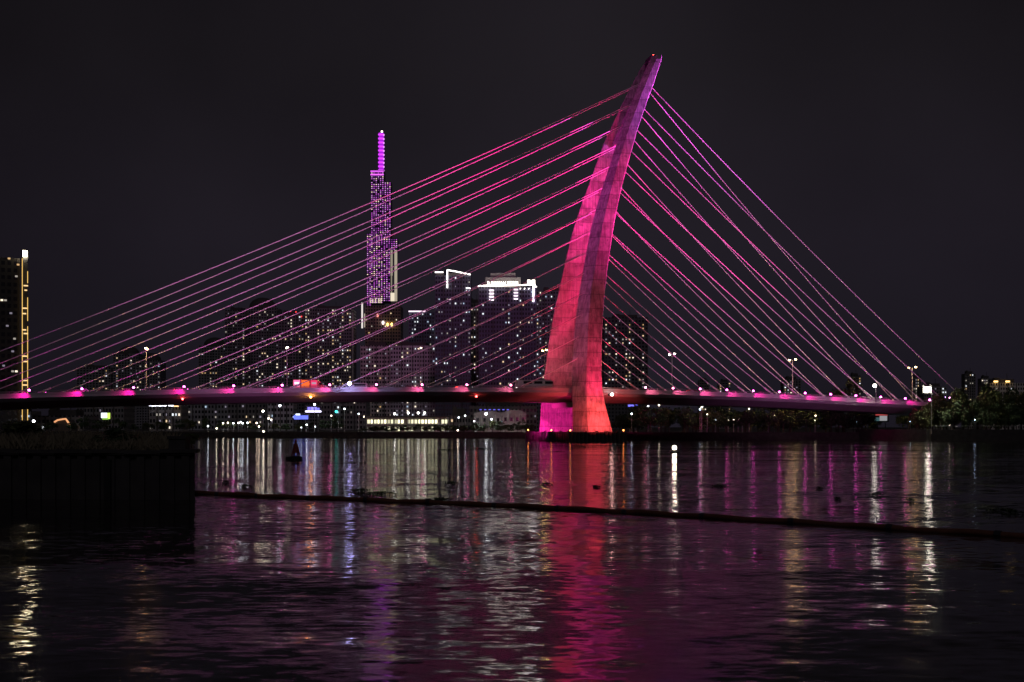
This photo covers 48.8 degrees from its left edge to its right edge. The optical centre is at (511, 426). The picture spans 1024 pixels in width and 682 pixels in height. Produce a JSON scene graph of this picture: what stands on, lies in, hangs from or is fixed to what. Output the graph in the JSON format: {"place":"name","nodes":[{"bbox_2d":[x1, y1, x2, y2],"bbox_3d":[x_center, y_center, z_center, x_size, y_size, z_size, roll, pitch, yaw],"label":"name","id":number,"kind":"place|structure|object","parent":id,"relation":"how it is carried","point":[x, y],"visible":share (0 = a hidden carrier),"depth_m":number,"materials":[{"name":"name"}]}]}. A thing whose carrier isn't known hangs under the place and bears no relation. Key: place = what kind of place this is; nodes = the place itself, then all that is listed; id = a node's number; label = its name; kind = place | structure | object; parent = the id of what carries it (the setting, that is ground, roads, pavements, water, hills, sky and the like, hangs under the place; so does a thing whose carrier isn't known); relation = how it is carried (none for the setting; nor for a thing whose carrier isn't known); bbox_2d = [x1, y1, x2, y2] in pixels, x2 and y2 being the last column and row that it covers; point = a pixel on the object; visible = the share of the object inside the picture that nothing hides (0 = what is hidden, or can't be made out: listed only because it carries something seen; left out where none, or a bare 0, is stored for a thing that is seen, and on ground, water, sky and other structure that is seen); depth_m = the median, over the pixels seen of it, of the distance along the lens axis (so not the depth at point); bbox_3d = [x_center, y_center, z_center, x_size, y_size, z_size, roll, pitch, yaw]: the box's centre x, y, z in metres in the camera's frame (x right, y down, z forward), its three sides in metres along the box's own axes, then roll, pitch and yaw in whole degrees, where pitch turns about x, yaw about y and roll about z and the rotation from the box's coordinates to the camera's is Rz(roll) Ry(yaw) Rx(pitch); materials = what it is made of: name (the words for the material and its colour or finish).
{"place":"outdoors","nodes":[
{"label":"outdoors","id":0,"kind":"place"},
{"bbox_2d":[20,409,40,430],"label":"shore building","id":1,"kind":"structure","parent":0,"point":[31,413],"depth_m":640.74,"materials":[{"name":"concrete"}]},
{"bbox_2d":[33,408,98,430],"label":"shore building","id":2,"kind":"structure","parent":0,"point":[54,414],"depth_m":604.60,"materials":[{"name":"concrete"}]},
{"bbox_2d":[0,429,181,449],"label":"quay grass","id":3,"kind":"structure","parent":0,"point":[67,440],"depth_m":66.58,"materials":[{"name":"plant"}]},
{"bbox_2d":[76,365,112,409],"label":"apartment block","id":4,"kind":"structure","parent":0,"point":[101,381],"depth_m":1500.00,"materials":[{"name":"concrete"}]},
{"bbox_2d":[84,406,134,430],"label":"shore building","id":5,"kind":"structure","parent":0,"point":[124,413],"depth_m":640.00,"materials":[{"name":"concrete"}]},
{"bbox_2d":[149,405,187,430],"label":"shore building","id":6,"kind":"structure","parent":0,"point":[171,415],"depth_m":560.00,"materials":[{"name":"concrete"}]},
{"bbox_2d":[181,404,227,429],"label":"shore building","id":7,"kind":"structure","parent":0,"point":[214,413],"depth_m":700.00,"materials":[{"name":"concrete"}]},
{"bbox_2d":[198,337,224,388],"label":"apartment block","id":8,"kind":"structure","parent":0,"point":[212,374],"depth_m":1420.00,"materials":[{"name":"concrete"}]},
{"bbox_2d":[225,307,248,388],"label":"apartment tower","id":9,"kind":"structure","parent":0,"point":[237,364],"depth_m":1250.00,"materials":[{"name":"concrete"}]},
{"bbox_2d":[228,403,267,429],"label":"shore building","id":10,"kind":"structure","parent":0,"point":[249,413],"depth_m":680.00,"materials":[{"name":"concrete"}]},
{"bbox_2d":[243,298,281,387],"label":"apartment tower","id":11,"kind":"structure","parent":0,"point":[262,372],"depth_m":1300.00,"materials":[{"name":"concrete"}]},
{"bbox_2d":[268,403,296,430],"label":"shore building","id":12,"kind":"structure","parent":0,"point":[280,415],"depth_m":620.00,"materials":[{"name":"concrete"}]},
{"bbox_2d":[276,310,304,428],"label":"apartment tower","id":13,"kind":"structure","parent":0,"point":[291,360],"depth_m":1220.00,"materials":[{"name":"concrete"}]},
{"bbox_2d":[305,305,355,428],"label":"apartment tower","id":14,"kind":"structure","parent":0,"point":[335,360],"depth_m":1150.00,"materials":[{"name":"concrete"}]},
{"bbox_2d":[320,402,369,429],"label":"shore building","id":15,"kind":"structure","parent":0,"point":[353,410],"depth_m":720.00,"materials":[{"name":"concrete"}]},
{"bbox_2d":[361,304,402,345],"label":"brown tower","id":16,"kind":"structure","parent":0,"point":[392,335],"depth_m":1180.00,"materials":[{"name":"concrete"}]},
{"bbox_2d":[366,131,398,305],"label":"spire skyscraper","id":17,"kind":"structure","parent":0,"point":[380,187],"depth_m":1744.00,"materials":[{"name":"purple glass"}]},
{"bbox_2d":[409,311,434,345],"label":"office tower","id":18,"kind":"structure","parent":0,"point":[421,322],"depth_m":1020.00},
{"bbox_2d":[435,268,471,415],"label":"corner tower","id":19,"kind":"structure","parent":0,"point":[456,324],"depth_m":900.00,"materials":[{"name":"concrete"}]},
{"bbox_2d":[449,402,470,430],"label":"shore building","id":20,"kind":"structure","parent":0,"point":[456,421],"depth_m":520.00,"materials":[{"name":"metal"}]},
{"bbox_2d":[472,294,478,405],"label":"slim tower","id":21,"kind":"structure","parent":0,"point":[475,339],"depth_m":980.00,"materials":[{"name":"concrete"}]},
{"bbox_2d":[0,427,960,431],"bbox_3d":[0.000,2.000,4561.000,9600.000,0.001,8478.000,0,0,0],"label":"riverbank ground","id":22,"kind":"structure","parent":0,"point":[679,429],"depth_m":648.02,"materials":[{"name":"soil"}]},
{"bbox_2d":[0,250,27,430],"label":"frame tower","id":23,"kind":"structure","parent":22,"relation":"on","point":[9,302],"depth_m":522.18,"materials":[{"name":"concrete"}]},
{"bbox_2d":[42,422,59,431],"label":"leafy tree","id":24,"kind":"object","parent":22,"relation":"on","point":[49,425],"visible":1,"depth_m":477.68,"materials":[{"name":"green plant"}]},
{"bbox_2d":[54,418,77,430],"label":"arched hall","id":25,"kind":"structure","parent":22,"relation":"on","point":[63,422],"depth_m":540.00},
{"bbox_2d":[77,417,89,429],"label":"leafy tree","id":26,"kind":"object","parent":22,"relation":"on","point":[83,424],"visible":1,"depth_m":478.86,"materials":[{"name":"green plant"}]},
{"bbox_2d":[101,412,110,429],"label":"lit sign","id":27,"kind":"object","parent":22,"relation":"on","point":[105,415],"visible":0.73,"depth_m":519.85,"materials":[{"name":"metal"}]},
{"bbox_2d":[113,418,127,427],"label":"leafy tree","id":28,"kind":"object","parent":22,"relation":"on","point":[122,424],"visible":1,"depth_m":476.31,"materials":[{"name":"green plant"}]},
{"bbox_2d":[113,346,143,426],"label":"apartment block","id":29,"kind":"structure","parent":22,"relation":"on","point":[126,371],"depth_m":1500.00,"materials":[{"name":"concrete"}]},
{"bbox_2d":[137,353,165,428],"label":"apartment block","id":30,"kind":"structure","parent":22,"relation":"on","point":[143,411],"depth_m":1450.00,"materials":[{"name":"concrete"}]},
{"bbox_2d":[154,421,169,431],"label":"leafy tree","id":31,"kind":"object","parent":22,"relation":"on","point":[163,425],"visible":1,"depth_m":480.09,"materials":[{"name":"green plant"}]},
{"bbox_2d":[183,419,196,431],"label":"leafy tree","id":32,"kind":"object","parent":22,"relation":"on","point":[190,424],"visible":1,"depth_m":461.24,"materials":[{"name":"green plant"}]},
{"bbox_2d":[0,432,524,437],"bbox_3d":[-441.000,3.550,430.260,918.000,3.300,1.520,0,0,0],"label":"embankment wall","id":33,"kind":"structure","parent":22,"relation":"on","point":[362,434],"depth_m":429.50,"materials":[{"name":"concrete"}]},
{"bbox_2d":[292,413,308,431],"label":"lit sign","id":34,"kind":"object","parent":22,"relation":"on","point":[300,416],"visible":1,"depth_m":470.15,"materials":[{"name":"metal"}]},
{"bbox_2d":[305,406,321,431],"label":"lit sign","id":35,"kind":"object","parent":22,"relation":"on","point":[310,409],"visible":0.96,"depth_m":480.15,"materials":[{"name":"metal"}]},
{"bbox_2d":[327,417,345,431],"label":"leafy tree","id":36,"kind":"object","parent":22,"relation":"on","point":[335,424],"visible":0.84,"depth_m":459.58,"materials":[{"name":"green plant"}]},
{"bbox_2d":[360,337,389,415],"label":"apartment slab","id":37,"kind":"structure","parent":22,"relation":"on","point":[375,362],"depth_m":940.00,"materials":[{"name":"concrete"}]},
{"bbox_2d":[364,416,450,431],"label":"pavilion","id":38,"kind":"structure","parent":22,"relation":"on","point":[388,421],"depth_m":452.40,"materials":[{"name":"paint"}]},
{"bbox_2d":[390,337,434,415],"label":"apartment slab","id":39,"kind":"structure","parent":22,"relation":"on","point":[409,365],"depth_m":930.00,"materials":[{"name":"concrete"}]},
{"bbox_2d":[473,409,526,431],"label":"villa","id":40,"kind":"object","parent":22,"relation":"on","point":[509,417],"visible":0.7,"depth_m":456.00,"materials":[{"name":"paint"}]},
{"bbox_2d":[479,273,536,405],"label":"sign tower","id":41,"kind":"structure","parent":22,"relation":"on","point":[505,301],"depth_m":880.00,"materials":[{"name":"concrete"}]},
{"bbox_2d":[623,412,641,426],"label":"leafy tree","id":42,"kind":"object","parent":22,"relation":"on","point":[636,423],"visible":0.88,"depth_m":383.98,"materials":[{"name":"green plant"}]},
{"bbox_2d":[623,404,643,431],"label":"leafy tree","id":43,"kind":"object","parent":22,"relation":"on","point":[631,411],"visible":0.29,"depth_m":411.42,"materials":[{"name":"green plant"}]},
{"bbox_2d":[628,407,646,431],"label":"leafy tree","id":44,"kind":"object","parent":22,"relation":"on","point":[637,411],"visible":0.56,"depth_m":384.64,"materials":[{"name":"green plant"}]},
{"bbox_2d":[639,405,660,431],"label":"leafy tree","id":45,"kind":"object","parent":22,"relation":"on","point":[646,419],"visible":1,"depth_m":368.69,"materials":[{"name":"green plant"}]},
{"bbox_2d":[650,408,669,431],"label":"leafy tree","id":46,"kind":"object","parent":22,"relation":"on","point":[662,418],"visible":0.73,"depth_m":376.17,"materials":[{"name":"green plant"}]},
{"bbox_2d":[657,410,676,431],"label":"leafy tree","id":47,"kind":"object","parent":22,"relation":"on","point":[671,415],"visible":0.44,"depth_m":386.73,"materials":[{"name":"green plant"}]},
{"bbox_2d":[676,406,694,431],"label":"leafy tree","id":48,"kind":"object","parent":22,"relation":"on","point":[688,418],"visible":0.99,"depth_m":377.41,"materials":[{"name":"green plant"}]},
{"bbox_2d":[676,412,698,431],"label":"leafy tree","id":49,"kind":"object","parent":22,"relation":"on","point":[696,420],"visible":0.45,"depth_m":382.21,"materials":[{"name":"green plant"}]},
{"bbox_2d":[686,410,704,431],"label":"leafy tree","id":50,"kind":"object","parent":22,"relation":"on","point":[697,427],"visible":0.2,"depth_m":397.46,"materials":[{"name":"green plant"}]},
{"bbox_2d":[702,411,721,431],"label":"leafy tree","id":51,"kind":"object","parent":22,"relation":"on","point":[715,414],"visible":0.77,"depth_m":378.14,"materials":[{"name":"green plant"}]},
{"bbox_2d":[703,406,724,431],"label":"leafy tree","id":52,"kind":"object","parent":22,"relation":"on","point":[711,409],"visible":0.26,"depth_m":404.12,"materials":[{"name":"green plant"}]},
{"bbox_2d":[711,412,734,431],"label":"leafy tree","id":53,"kind":"object","parent":22,"relation":"on","point":[720,421],"visible":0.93,"depth_m":373.51,"materials":[{"name":"green plant"}]},
{"bbox_2d":[623,432,858,439],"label":"embankment wall","id":54,"kind":"structure","parent":22,"relation":"on","point":[742,435],"depth_m":353.18,"materials":[{"name":"concrete"}]},
{"bbox_2d":[729,410,760,431],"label":"leafy tree","id":55,"kind":"object","parent":22,"relation":"on","point":[749,419],"visible":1,"depth_m":365.18,"materials":[{"name":"green plant"}]},
{"bbox_2d":[758,408,778,431],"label":"leafy tree","id":56,"kind":"object","parent":22,"relation":"on","point":[766,418],"visible":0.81,"depth_m":369.65,"materials":[{"name":"green plant"}]},
{"bbox_2d":[767,409,786,431],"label":"leafy tree","id":57,"kind":"object","parent":22,"relation":"on","point":[778,413],"visible":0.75,"depth_m":371.60,"materials":[{"name":"green plant"}]},
{"bbox_2d":[777,411,794,431],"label":"leafy tree","id":58,"kind":"object","parent":22,"relation":"on","point":[787,421],"visible":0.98,"depth_m":373.22,"materials":[{"name":"green plant"}]},
{"bbox_2d":[783,410,799,431],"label":"leafy tree","id":59,"kind":"object","parent":22,"relation":"on","point":[792,414],"visible":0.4,"depth_m":376.15,"materials":[{"name":"green plant"}]},
{"bbox_2d":[794,411,814,431],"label":"leafy tree","id":60,"kind":"object","parent":22,"relation":"on","point":[801,421],"visible":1,"depth_m":376.14,"materials":[{"name":"green plant"}]},
{"bbox_2d":[799,410,819,431],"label":"leafy tree","id":61,"kind":"object","parent":22,"relation":"on","point":[813,413],"visible":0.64,"depth_m":378.24,"materials":[{"name":"green plant"}]},
{"bbox_2d":[826,377,861,431],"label":"leafy tree","id":62,"kind":"object","parent":22,"relation":"on","point":[850,384],"visible":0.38,"depth_m":391.41,"materials":[{"name":"green plant"}]},
{"bbox_2d":[854,413,876,428],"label":"leafy tree","id":63,"kind":"object","parent":22,"relation":"on","point":[867,419],"visible":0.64,"depth_m":368.81,"materials":[{"name":"green plant"}]},
{"bbox_2d":[874,414,888,428],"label":"lit sign","id":64,"kind":"object","parent":22,"relation":"on","point":[882,418],"visible":0.66,"depth_m":374.15,"materials":[{"name":"metal"}]},
{"bbox_2d":[895,415,914,428],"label":"leafy tree","id":65,"kind":"object","parent":22,"relation":"on","point":[902,419],"visible":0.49,"depth_m":395.65,"materials":[{"name":"green plant"}]},
{"bbox_2d":[907,402,934,428],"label":"leafy tree","id":66,"kind":"object","parent":22,"relation":"on","point":[916,415],"visible":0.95,"depth_m":336.57,"materials":[{"name":"green plant"}]},
{"bbox_2d":[923,385,931,433],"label":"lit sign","id":67,"kind":"object","parent":22,"relation":"on","point":[927,388],"visible":1,"depth_m":328.42,"materials":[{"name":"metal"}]},
{"bbox_2d":[922,398,942,428],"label":"leafy tree","id":68,"kind":"object","parent":22,"relation":"on","point":[928,413],"visible":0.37,"depth_m":342.89,"materials":[{"name":"green plant"}]},
{"bbox_2d":[856,426,1023,440],"bbox_3d":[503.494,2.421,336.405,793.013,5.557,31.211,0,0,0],"label":"embankment wall","id":69,"kind":"structure","parent":22,"relation":"on","point":[969,434],"depth_m":328.76,"materials":[{"name":"concrete"}]},
{"bbox_2d":[929,395,953,428],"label":"leafy tree","id":70,"kind":"object","parent":22,"relation":"on","point":[936,400],"visible":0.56,"depth_m":339.32,"materials":[{"name":"green plant"}]},
{"bbox_2d":[936,400,963,428],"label":"leafy tree","id":71,"kind":"object","parent":22,"relation":"on","point":[947,417],"visible":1,"depth_m":332.39,"materials":[{"name":"green plant"}]},
{"bbox_2d":[948,387,972,428],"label":"leafy tree","id":72,"kind":"object","parent":22,"relation":"on","point":[951,400],"visible":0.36,"depth_m":340.50,"materials":[{"name":"green plant"}]},
{"bbox_2d":[952,391,974,428],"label":"leafy tree","id":73,"kind":"object","parent":22,"relation":"on","point":[959,396],"visible":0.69,"depth_m":337.68,"materials":[{"name":"green plant"}]},
{"bbox_2d":[956,398,979,428],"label":"leafy tree","id":74,"kind":"object","parent":22,"relation":"on","point":[965,416],"visible":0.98,"depth_m":333.30,"materials":[{"name":"green plant"}]},
{"bbox_2d":[966,391,992,428],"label":"leafy tree","id":75,"kind":"object","parent":22,"relation":"on","point":[981,400],"visible":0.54,"depth_m":338.25,"materials":[{"name":"green plant"}]},
{"bbox_2d":[973,402,1001,428],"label":"leafy tree","id":76,"kind":"object","parent":22,"relation":"on","point":[990,419],"visible":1,"depth_m":332.07,"materials":[{"name":"green plant"}]},
{"bbox_2d":[973,384,1002,428],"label":"leafy tree","id":77,"kind":"object","parent":22,"relation":"on","point":[985,388],"visible":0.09,"depth_m":341.50,"materials":[{"name":"green plant"}]},
{"bbox_2d":[982,390,1008,428],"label":"leafy tree","id":78,"kind":"object","parent":22,"relation":"on","point":[995,396],"visible":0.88,"depth_m":336.93,"materials":[{"name":"green plant"}]},
{"bbox_2d":[999,402,1022,428],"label":"leafy tree","id":79,"kind":"object","parent":22,"relation":"on","point":[1009,416],"visible":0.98,"depth_m":333.26,"materials":[{"name":"green plant"}]},
{"bbox_2d":[1000,394,1023,428],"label":"leafy tree","id":80,"kind":"object","parent":22,"relation":"on","point":[1011,397],"visible":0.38,"depth_m":338.73,"materials":[{"name":"green plant"}]},
{"bbox_2d":[1002,386,1023,428],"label":"leafy tree","id":81,"kind":"object","parent":22,"relation":"on","point":[1016,391],"visible":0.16,"depth_m":346.26,"materials":[{"name":"green plant"}]},
{"bbox_2d":[1014,392,1023,424],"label":"leafy tree","id":82,"kind":"object","parent":22,"relation":"on","point":[1019,399],"visible":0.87,"depth_m":341.48,"materials":[{"name":"green plant"}]},
{"bbox_2d":[470,402,536,430],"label":"shore building","id":83,"kind":"structure","parent":0,"point":[531,415],"depth_m":640.00,"materials":[{"name":"metal"}]},
{"bbox_2d":[0,438,1023,681],"bbox_3d":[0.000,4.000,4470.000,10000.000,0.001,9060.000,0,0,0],"label":"river water","id":84,"kind":"structure","parent":0,"point":[214,588],"depth_m":31.91,"materials":[{"name":"black liquid"}]},
{"bbox_2d":[0,444,199,499],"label":"old quay","id":85,"kind":"structure","parent":84,"relation":"in","point":[123,474],"depth_m":62.29,"materials":[{"name":"concrete"}]},
{"bbox_2d":[1,421,44,446],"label":"shrub","id":86,"kind":"object","parent":85,"relation":"on","point":[21,427],"visible":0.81,"depth_m":71.81,"materials":[{"name":"green plant"}]},
{"bbox_2d":[89,427,140,446],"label":"shrub","id":87,"kind":"object","parent":85,"relation":"on","point":[113,432],"visible":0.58,"depth_m":69.60,"materials":[{"name":"green plant"}]},
{"bbox_2d":[167,436,191,448],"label":"mooring block","id":88,"kind":"structure","parent":85,"relation":"on","point":[179,442],"depth_m":64.23,"materials":[{"name":"concrete"}]},
{"bbox_2d":[286,439,301,459],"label":"navigation buoy","id":89,"kind":"object","parent":84,"relation":"on","point":[296,451],"visible":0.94,"depth_m":138.65,"materials":[{"name":"black metal"}]},
{"bbox_2d":[365,491,395,495],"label":"water hyacinth","id":90,"kind":"object","parent":84,"relation":"on","point":[379,493],"visible":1,"depth_m":66.76,"materials":[{"name":"green plant"}]},
{"bbox_2d":[0,55,1023,441],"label":"cable stayed bridge","id":91,"kind":"structure","parent":84,"relation":"in","point":[576,399],"depth_m":319.26,"materials":[{"name":"concrete"}]},
{"bbox_2d":[293,379,323,387],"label":"truck","id":92,"kind":"object","parent":91,"relation":"on","point":[309,383],"visible":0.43,"depth_m":300.56,"materials":[{"name":"red paint"}]},
{"bbox_2d":[515,380,552,387],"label":"bus","id":93,"kind":"object","parent":91,"relation":"on","point":[538,383],"visible":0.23,"depth_m":320.37,"materials":[{"name":"white paint"}]},
{"bbox_2d":[195,491,1023,537],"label":"floating boom","id":94,"kind":"object","parent":84,"relation":"on","point":[887,526],"visible":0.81,"depth_m":51.15,"materials":[{"name":"metal"}]},
{"bbox_2d":[0,0,1023,426],"label":"sky","id":95,"kind":"structure","parent":0,"point":[147,146],"materials":[{"name":"black"}]},
{"bbox_2d":[536,283,558,428],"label":"tower","id":96,"kind":"structure","parent":0,"point":[546,300],"depth_m":1000.00,"materials":[{"name":"concrete"}]},
{"bbox_2d":[602,314,647,428],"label":"tower","id":97,"kind":"structure","parent":0,"point":[614,411],"depth_m":1050.00,"materials":[{"name":"concrete"}]},
{"bbox_2d":[698,378,708,428],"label":"building","id":98,"kind":"structure","parent":0,"point":[703,384],"depth_m":1500.00,"materials":[{"name":"concrete"}]},
{"bbox_2d":[717,379,730,428],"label":"building","id":99,"kind":"structure","parent":0,"point":[725,384],"depth_m":1500.00,"materials":[{"name":"concrete"}]},
{"bbox_2d":[780,376,800,428],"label":"building","id":100,"kind":"structure","parent":0,"point":[785,389],"depth_m":1450.00,"materials":[{"name":"concrete"}]},
{"bbox_2d":[848,372,860,428],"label":"building","id":101,"kind":"structure","parent":0,"point":[858,378],"depth_m":1500.00,"materials":[{"name":"concrete"}]},
{"bbox_2d":[911,374,920,428],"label":"building","id":102,"kind":"structure","parent":0,"point":[916,381],"depth_m":1300.00,"materials":[{"name":"concrete"}]},
{"bbox_2d":[917,382,946,428],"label":"building","id":103,"kind":"structure","parent":0,"point":[936,388],"depth_m":1100.00,"materials":[{"name":"concrete"}]},
{"bbox_2d":[961,370,975,428],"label":"building","id":104,"kind":"structure","parent":0,"point":[968,381],"depth_m":1400.00,"materials":[{"name":"concrete"}]},
{"bbox_2d":[978,372,991,393],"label":"building","id":105,"kind":"structure","parent":0,"point":[983,379],"depth_m":1401.07,"materials":[{"name":"concrete"}]},
{"bbox_2d":[979,378,1023,428],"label":"building","id":106,"kind":"structure","parent":0,"point":[1001,385],"depth_m":900.00,"materials":[{"name":"concrete"}]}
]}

